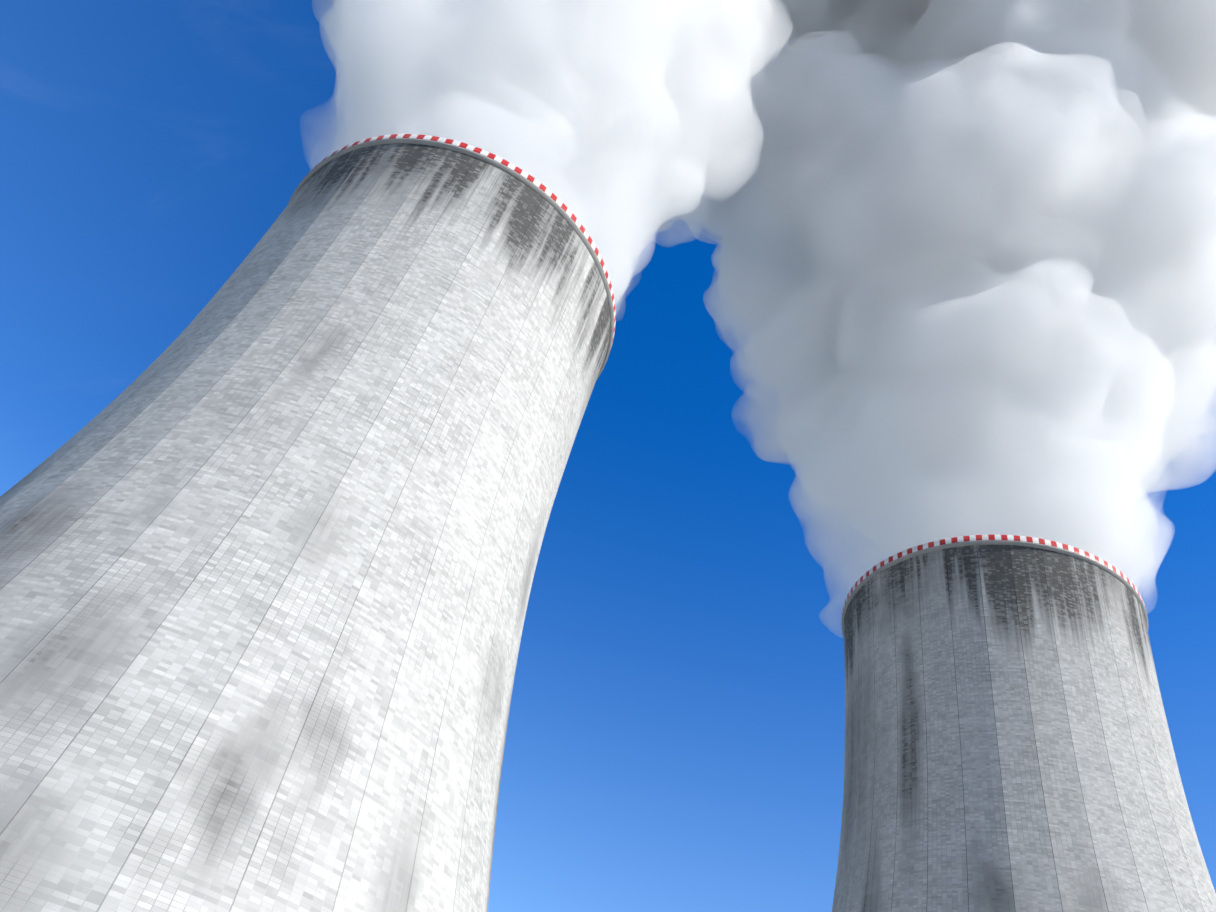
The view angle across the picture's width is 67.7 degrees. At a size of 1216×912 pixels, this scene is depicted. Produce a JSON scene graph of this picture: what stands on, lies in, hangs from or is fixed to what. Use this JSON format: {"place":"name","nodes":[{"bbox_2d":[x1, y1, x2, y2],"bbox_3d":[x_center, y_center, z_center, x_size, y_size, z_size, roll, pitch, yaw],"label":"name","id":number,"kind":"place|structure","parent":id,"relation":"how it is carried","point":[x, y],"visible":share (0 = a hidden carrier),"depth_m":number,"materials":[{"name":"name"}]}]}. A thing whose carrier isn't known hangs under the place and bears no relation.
{"place":"outdoors","nodes":[
{"label":"outdoors","id":0,"kind":"place"},
{"bbox_2d":[0,0,1215,911],"label":"sky","id":1,"kind":"structure","parent":0,"point":[888,278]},
{"label":"ground","id":2,"kind":"structure","parent":0,"visible":0},
{"bbox_2d":[0,134,615,911],"bbox_3d":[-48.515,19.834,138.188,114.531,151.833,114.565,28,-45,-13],"label":"cooling tower","id":3,"kind":"structure","parent":2,"relation":"on","point":[274,516],"depth_m":102.55,"materials":[{"name":"concrete"}]},
{"bbox_2d":[832,535,1215,911],"bbox_3d":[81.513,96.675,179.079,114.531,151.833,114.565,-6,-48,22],"label":"cooling tower","id":4,"kind":"structure","parent":2,"relation":"on","point":[1008,745],"depth_m":179.33,"materials":[{"name":"concrete"}]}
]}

